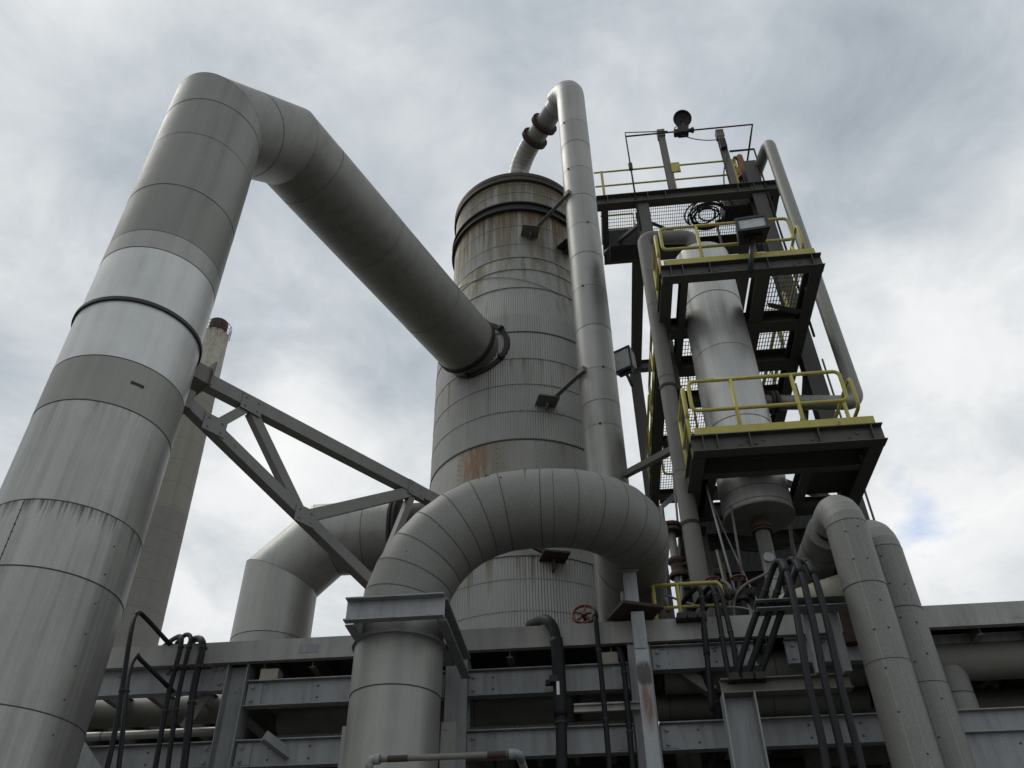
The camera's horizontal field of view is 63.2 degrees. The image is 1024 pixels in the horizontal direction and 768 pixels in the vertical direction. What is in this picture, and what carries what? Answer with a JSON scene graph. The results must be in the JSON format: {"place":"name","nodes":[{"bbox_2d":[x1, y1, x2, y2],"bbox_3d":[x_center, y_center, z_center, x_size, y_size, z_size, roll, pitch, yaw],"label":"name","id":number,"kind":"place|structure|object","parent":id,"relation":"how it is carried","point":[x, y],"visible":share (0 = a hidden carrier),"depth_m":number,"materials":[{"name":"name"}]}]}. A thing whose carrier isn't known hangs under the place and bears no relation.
{"place":"outdoors","nodes":[
{"label":"outdoors","id":0,"kind":"place"},
{"bbox_2d":[0,0,1023,694],"label":"sky","id":1,"kind":"structure","parent":0,"point":[896,127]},
{"label":"ground","id":2,"kind":"structure","parent":0,"visible":0},
{"bbox_2d":[124,729,136,744],"bbox_3d":[-5.472,7.149,10.342,0.319,5.416,0.319,-4,-39,4],"label":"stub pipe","id":3,"kind":"object","parent":2,"relation":"on","point":[131,741],"visible":0.16,"depth_m":11.91,"materials":[{"name":"grey metal"}]},
{"bbox_2d":[112,317,231,698],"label":"chimney","id":4,"kind":"object","parent":2,"relation":"on","point":[150,588],"visible":0.54,"depth_m":70.43,"materials":[{"name":"concrete"}]},
{"bbox_2d":[0,72,494,767],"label":"insulated duct","id":5,"kind":"object","parent":2,"relation":"on","point":[80,484],"visible":1,"depth_m":10.00,"materials":[{"name":"metal"}]},
{"bbox_2d":[182,361,439,588],"bbox_3d":[-2.783,1.643,12.126,0.400,2.160,4.912,-29,-47,30],"label":"steel truss","id":6,"kind":"object","parent":5,"relation":"attached to","point":[278,488],"visible":0.93,"depth_m":11.75,"materials":[{"name":"grey metal"}]},
{"bbox_2d":[469,761,482,767],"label":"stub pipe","id":7,"kind":"object","parent":2,"relation":"on","point":[477,764],"depth_m":11.12,"materials":[{"name":"grey metal"}]},
{"bbox_2d":[342,468,669,767],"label":"arched pipe","id":8,"kind":"object","parent":2,"relation":"on","point":[448,543],"visible":0.87,"depth_m":9.27,"materials":[{"name":"grey metal"}]},
{"bbox_2d":[343,592,470,678],"bbox_3d":[-1.125,2.771,8.965,1.115,0.260,1.760,-4,-39,4],"label":"pipe support frame","id":9,"kind":"object","parent":8,"relation":"attached to","point":[361,611],"visible":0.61,"depth_m":8.39,"materials":[{"name":"metal"}]},
{"bbox_2d":[660,504,669,612],"bbox_3d":[2.302,2.597,12.662,0.109,2.235,0.978,-13,-41,15],"label":"instrument tube","id":10,"kind":"object","parent":8,"relation":"attached to","point":[666,598],"visible":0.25,"depth_m":11.97,"materials":[{"name":"metal"}]},
{"bbox_2d":[77,601,1023,767],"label":"pipe rack","id":11,"kind":"object","parent":2,"relation":"on","point":[253,682],"visible":0.56,"depth_m":9.68,"materials":[{"name":"metal"}]},
{"bbox_2d":[104,610,174,767],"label":"hose","id":12,"kind":"object","parent":11,"relation":"attached to","point":[155,628],"visible":0.94,"depth_m":9.18,"materials":[{"name":"rubber"}]},
{"bbox_2d":[116,653,175,767],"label":"hose","id":13,"kind":"object","parent":11,"relation":"hanging from","point":[150,669],"visible":0.87,"depth_m":9.10,"materials":[{"name":"rubber"}]},
{"bbox_2d":[85,727,214,741],"bbox_3d":[-5.645,4.377,10.277,4.600,0.108,0.108,-4,-39,4],"label":"rack pipe","id":14,"kind":"object","parent":11,"relation":"on","point":[152,734],"visible":0.51,"depth_m":10.15,"materials":[{"name":"grey metal"}]},
{"bbox_2d":[165,632,192,767],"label":"hose","id":15,"kind":"object","parent":11,"relation":"attached to","point":[176,709],"visible":0.92,"depth_m":9.67,"materials":[{"name":"rubber"}]},
{"bbox_2d":[170,664,211,670],"bbox_3d":[-3.835,3.374,9.940,0.503,0.072,0.100,-4,-39,4],"label":"hose clamp","id":16,"kind":"object","parent":11,"relation":"attached to","point":[201,666],"visible":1,"depth_m":9.93,"materials":[{"name":"metal"}]},
{"bbox_2d":[152,634,184,767],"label":"hose","id":17,"kind":"object","parent":16,"relation":"attached to","point":[180,647],"visible":0.92,"depth_m":9.69,"materials":[{"name":"rubber"}]},
{"bbox_2d":[180,635,207,767],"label":"hose","id":18,"kind":"object","parent":11,"relation":"attached to","point":[202,649],"visible":0.86,"depth_m":9.61,"materials":[{"name":"rubber"}]},
{"bbox_2d":[219,500,424,694],"bbox_3d":[-3.581,5.112,16.129,3.854,6.328,1.614,-4,-39,4],"label":"elbow duct","id":19,"kind":"object","parent":11,"relation":"on","point":[294,570],"visible":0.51,"depth_m":16.67,"materials":[{"name":"metal"}]},
{"bbox_2d":[88,675,663,728],"bbox_3d":[-2.902,4.377,11.331,9.900,0.377,0.377,-4,-39,4],"label":"rack pipe","id":20,"kind":"object","parent":11,"relation":"on","point":[144,712],"visible":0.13,"depth_m":11.32,"materials":[{"name":"grey metal"}]},
{"bbox_2d":[365,748,527,767],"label":"threaded pipe","id":21,"kind":"object","parent":11,"relation":"attached to","point":[379,759],"visible":1,"depth_m":7.25,"materials":[{"name":"metal"}]},
{"bbox_2d":[276,720,624,737],"bbox_3d":[-0.761,4.148,9.935,4.200,0.230,0.230,-4,-39,4],"label":"rack pipe","id":22,"kind":"object","parent":11,"relation":"on","point":[471,728],"visible":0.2,"depth_m":9.86,"materials":[{"name":"metal"}]},
{"bbox_2d":[429,172,596,629],"bbox_3d":[0.192,0.878,20.965,4.540,16.939,4.975,-12,-40,13],"label":"process vessel","id":23,"kind":"object","parent":11,"relation":"on","point":[510,401],"visible":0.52,"depth_m":19.38,"materials":[{"name":"metal"}]},
{"bbox_2d":[509,80,628,622],"bbox_3d":[1.080,-0.985,20.827,0.879,19.642,4.068,19,-43,-23],"label":"overhead pipe","id":24,"kind":"object","parent":23,"relation":"attached to","point":[603,435],"visible":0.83,"depth_m":19.87,"materials":[{"name":"metal"}]},
{"bbox_2d":[525,614,567,767],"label":"hose","id":25,"kind":"object","parent":11,"relation":"hanging from","point":[559,685],"visible":0.99,"depth_m":9.29,"materials":[{"name":"rubber"}]},
{"bbox_2d":[545,675,557,685],"bbox_3d":[0.474,3.337,9.400,0.203,0.095,0.154,-4,-39,4],"label":"hose clamp","id":26,"kind":"object","parent":25,"relation":"attached to","point":[552,680],"visible":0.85,"depth_m":9.34,"materials":[{"name":"metal"}]},
{"bbox_2d":[276,686,870,734],"bbox_3d":[0.660,4.022,10.234,7.200,0.460,0.460,-4,-39,4],"label":"rack pipe","id":27,"kind":"object","parent":11,"relation":"on","point":[540,710],"visible":0.61,"depth_m":10.11,"materials":[{"name":"metal"}]},
{"bbox_2d":[571,604,596,623],"bbox_3d":[1.036,3.596,11.624,0.373,0.982,0.564,-4,-39,4],"label":"handwheel valve","id":28,"kind":"object","parent":11,"relation":"on","point":[584,613],"visible":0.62,"depth_m":11.66,"materials":[{"name":"red paint"}]},
{"bbox_2d":[590,609,611,767],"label":"hose","id":29,"kind":"object","parent":11,"relation":"hanging from","point":[605,718],"visible":1,"depth_m":9.24,"materials":[{"name":"rubber"}]},
{"bbox_2d":[607,645,635,767],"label":"hose","id":30,"kind":"object","parent":11,"relation":"hanging from","point":[624,674],"visible":0.89,"depth_m":9.12,"materials":[{"name":"rubber"}]},
{"bbox_2d":[649,580,723,619],"bbox_3d":[2.176,2.738,10.293,0.945,0.616,0.051,-4,-39,4],"label":"deck handrail","id":31,"kind":"object","parent":11,"relation":"on","point":[679,606],"visible":0.66,"depth_m":10.41,"materials":[{"name":"yellow metal"}]},
{"bbox_2d":[690,584,730,677],"bbox_3d":[2.358,2.959,9.701,0.182,1.344,1.049,1,-39,-2],"label":"hose","id":32,"kind":"object","parent":31,"relation":"hanging from","point":[708,588],"visible":0.91,"depth_m":9.52,"materials":[{"name":"rubber"}]},
{"bbox_2d":[705,585,737,670],"bbox_3d":[2.453,2.929,9.710,0.159,1.273,1.047,0,-39,-1],"label":"hose","id":33,"kind":"object","parent":31,"relation":"hanging from","point":[730,631],"visible":0.83,"depth_m":9.53,"materials":[{"name":"rubber"}]},
{"bbox_2d":[675,611,706,622],"bbox_3d":[2.104,2.726,9.766,0.357,0.095,0.154,-4,-39,4],"label":"hose clamp","id":34,"kind":"object","parent":11,"relation":"attached to","point":[681,617],"visible":0.94,"depth_m":9.71,"materials":[{"name":"metal"}]},
{"bbox_2d":[681,585,713,711],"bbox_3d":[2.195,3.104,9.667,0.217,1.634,0.941,-1,-39,0],"label":"hose","id":35,"kind":"object","parent":34,"relation":"attached to","point":[704,630],"visible":0.97,"depth_m":9.41,"materials":[{"name":"rubber"}]},
{"bbox_2d":[701,670,722,767],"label":"hose","id":36,"kind":"object","parent":11,"relation":"hanging from","point":[711,756],"visible":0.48,"depth_m":9.41,"materials":[{"name":"rubber"}]},
{"bbox_2d":[705,576,729,615],"bbox_3d":[2.636,2.874,10.638,0.320,0.830,0.203,-4,-39,4],"label":"gate valve","id":37,"kind":"object","parent":11,"relation":"on","point":[726,594],"visible":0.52,"depth_m":10.71,"materials":[{"name":"metal"}]},
{"bbox_2d":[665,594,753,611],"bbox_3d":[2.568,2.851,10.689,1.191,0.283,0.067,2,-39,-3],"label":"instrument tube","id":38,"kind":"object","parent":37,"relation":"attached to","point":[689,603],"visible":0.58,"depth_m":10.70,"materials":[{"name":"metal"}]},
{"bbox_2d":[594,124,887,644],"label":"access tower","id":39,"kind":"structure","parent":11,"relation":"on","point":[823,454],"depth_m":14.66,"materials":[{"name":"grey metal"}]},
{"bbox_2d":[614,345,636,386],"bbox_3d":[3.141,-0.286,21.983,0.637,0.671,1.415,-22,-43,24],"label":"floodlight","id":40,"kind":"object","parent":39,"relation":"attached to","point":[625,363],"visible":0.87,"depth_m":21.53,"materials":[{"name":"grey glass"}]},
{"bbox_2d":[637,230,715,616],"bbox_3d":[3.106,0.388,13.780,1.241,8.640,0.450,-4,-39,4],"label":"tower downpipe","id":41,"kind":"object","parent":39,"relation":"attached to","point":[693,528],"visible":0.81,"depth_m":13.59,"materials":[{"name":"grey metal"}]},
{"bbox_2d":[666,520,688,616],"bbox_3d":[2.440,2.924,11.823,0.338,2.247,0.512,18,-42,-21],"label":"flanged valve","id":42,"kind":"object","parent":41,"relation":"attached to","point":[677,563],"visible":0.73,"depth_m":12.10,"materials":[{"name":"metal"}]},
{"bbox_2d":[672,474,683,611],"bbox_3d":[2.458,2.283,12.439,0.060,3.056,1.472,-13,-41,15],"label":"instrument tube","id":43,"kind":"object","parent":42,"relation":"attached to","point":[679,551],"visible":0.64,"depth_m":12.66,"materials":[{"name":"grey metal"}]},
{"bbox_2d":[673,110,726,183],"bbox_3d":[4.495,-5.537,19.564,1.165,2.864,0.305,-4,-39,4],"label":"alarm horn","id":44,"kind":"object","parent":39,"relation":"on","point":[682,119],"visible":0.98,"depth_m":20.05,"materials":[{"name":"grey metal"}]},
{"bbox_2d":[684,200,731,229],"bbox_3d":[4.572,-3.983,19.316,1.145,0.130,0.981,-4,-39,4],"label":"hose coil","id":45,"kind":"object","parent":39,"relation":"on","point":[694,217],"visible":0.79,"depth_m":19.32,"materials":[{"name":"black rubber"}]},
{"bbox_2d":[704,480,741,614],"bbox_3d":[2.971,2.305,11.700,0.032,2.501,0.274,18,-43,-22],"label":"conduit","id":46,"kind":"object","parent":39,"relation":"attached to","point":[721,541],"visible":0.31,"depth_m":11.80,"materials":[{"name":"metal"}]},
{"bbox_2d":[715,550,733,615],"bbox_3d":[2.911,2.785,11.319,0.040,1.267,0.241,0,-39,-1],"label":"conduit","id":47,"kind":"object","parent":39,"relation":"attached to","point":[723,577],"visible":0.46,"depth_m":11.48,"materials":[{"name":"grey metal"}]},
{"bbox_2d":[713,504,756,598],"bbox_3d":[3.230,2.427,11.960,0.065,2.406,1.052,5,-39,-7],"label":"instrument tube","id":48,"kind":"object","parent":39,"relation":"attached to","point":[730,544],"visible":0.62,"depth_m":12.28,"materials":[{"name":"metal"}]},
{"bbox_2d":[676,241,795,598],"bbox_3d":[3.675,0.608,13.558,1.050,8.006,1.050,-4,-39,4],"label":"upright exchanger","id":49,"kind":"object","parent":39,"relation":"on","point":[720,343],"visible":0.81,"depth_m":13.52,"materials":[{"name":"metal"}]},
{"bbox_2d":[730,505,743,576],"bbox_3d":[3.172,2.197,11.760,0.034,1.219,0.247,-18,-42,20],"label":"conduit","id":50,"kind":"object","parent":49,"relation":"attached to","point":[736,541],"visible":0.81,"depth_m":11.73,"materials":[{"name":"grey metal"}]},
{"bbox_2d":[733,154,751,208],"bbox_3d":[5.538,-4.835,19.646,0.569,1.850,0.474,-4,-39,4],"label":"relief valve","id":51,"kind":"object","parent":39,"relation":"on","point":[739,158],"visible":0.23,"depth_m":19.69,"materials":[{"name":"metal"}]},
{"bbox_2d":[708,538,787,551],"bbox_3d":[3.671,2.517,13.317,1.350,0.460,0.133,-10,-40,11],"label":"instrument tube","id":52,"kind":"object","parent":39,"relation":"attached to","point":[744,549],"visible":0.66,"depth_m":13.16,"materials":[{"name":"metal"}]},
{"bbox_2d":[734,214,769,274],"bbox_3d":[4.054,-2.311,13.917,0.532,0.990,0.502,-4,-39,4],"label":"floodlight","id":53,"kind":"object","parent":39,"relation":"attached to","point":[752,231],"visible":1,"depth_m":13.96,"materials":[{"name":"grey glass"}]},
{"bbox_2d":[788,523,796,556],"bbox_3d":[4.234,2.583,12.470,0.095,2.087,1.134,-18,-42,20],"label":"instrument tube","id":54,"kind":"object","parent":39,"relation":"attached to","point":[791,540],"visible":0.34,"depth_m":12.96,"materials":[{"name":"grey metal"}]},
{"bbox_2d":[755,140,862,413],"bbox_3d":[5.045,-2.206,16.639,1.893,7.698,1.340,2,-39,-4],"label":"vent pipe","id":55,"kind":"object","parent":39,"relation":"attached to","point":[768,151],"visible":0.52,"depth_m":15.03,"materials":[{"name":"metal"}]},
{"bbox_2d":[728,574,754,614],"bbox_3d":[3.019,2.935,10.796,0.320,0.927,0.203,-4,-39,4],"label":"gate valve","id":56,"kind":"object","parent":11,"relation":"on","point":[744,595],"visible":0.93,"depth_m":10.89,"materials":[{"name":"metal"}]},
{"bbox_2d":[717,578,752,614],"bbox_3d":[2.981,2.834,10.975,0.149,0.838,0.600,13,-41,-17],"label":"instrument tube","id":57,"kind":"object","parent":56,"relation":"attached to","point":[726,583],"visible":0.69,"depth_m":10.99,"materials":[{"name":"grey metal"}]},
{"bbox_2d":[733,552,773,615],"bbox_3d":[3.177,2.766,10.808,0.662,1.202,0.118,-10,-40,11],"label":"pressure gauge","id":58,"kind":"object","parent":56,"relation":"attached to","point":[768,557],"visible":0.71,"depth_m":10.94,"materials":[{"name":"metal"}]},
{"bbox_2d":[779,574,857,646],"bbox_3d":[3.703,2.724,9.892,0.439,0.883,1.227,23,-45,-27],"label":"insulated elbow","id":59,"kind":"object","parent":11,"relation":"on","point":[831,585],"visible":0.16,"depth_m":9.66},
{"bbox_2d":[661,640,1023,708],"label":"rack pipe","id":60,"kind":"object","parent":11,"relation":"on","point":[963,665],"visible":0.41,"depth_m":9.56,"materials":[{"name":"grey metal"}]},
{"bbox_2d":[760,687,1023,717],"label":"rack pipe","id":61,"kind":"object","parent":11,"relation":"on","point":[1000,697],"visible":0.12,"depth_m":10.02,"materials":[{"name":"grey metal"}]},
{"bbox_2d":[606,569,663,767],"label":"support post","id":62,"kind":"object","parent":2,"relation":"on","point":[633,610],"visible":0.97,"depth_m":9.38,"materials":[{"name":"metal"}]},
{"bbox_2d":[673,720,687,767],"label":"stub pipe","id":63,"kind":"object","parent":2,"relation":"on","point":[681,760],"depth_m":10.34,"materials":[{"name":"grey metal"}]},
{"bbox_2d":[719,595,853,767],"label":"hose support post","id":64,"kind":"object","parent":2,"relation":"on","point":[744,734],"visible":0.84,"depth_m":8.68,"materials":[{"name":"metal"}]},
{"bbox_2d":[727,671,765,683],"bbox_3d":[2.459,3.072,8.728,0.398,0.095,0.154,-4,-39,4],"label":"hose clamp","id":65,"kind":"object","parent":64,"relation":"attached to","point":[734,677],"visible":1,"depth_m":8.67,"materials":[{"name":"metal"}]},
{"bbox_2d":[734,558,830,767],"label":"hose","id":66,"kind":"object","parent":64,"relation":"hanging from","point":[808,682],"visible":0.99,"depth_m":8.15,"materials":[{"name":"rubber"}]},
{"bbox_2d":[745,556,848,767],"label":"hose","id":67,"kind":"object","parent":64,"relation":"hanging from","point":[824,679],"visible":0.91,"depth_m":8.13,"materials":[{"name":"rubber"}]},
{"bbox_2d":[754,557,865,767],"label":"hose","id":68,"kind":"object","parent":64,"relation":"hanging from","point":[840,683],"visible":0.82,"depth_m":8.06,"materials":[{"name":"rubber"}]},
{"bbox_2d":[784,495,943,767],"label":"lagged pipe","id":69,"kind":"object","parent":2,"relation":"on","point":[837,535],"visible":0.81,"depth_m":8.25,"materials":[{"name":"metal"}]},
{"bbox_2d":[833,520,976,767],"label":"lagged pipe","id":70,"kind":"object","parent":2,"relation":"on","point":[947,726],"visible":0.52,"depth_m":8.53,"materials":[{"name":"metal"}]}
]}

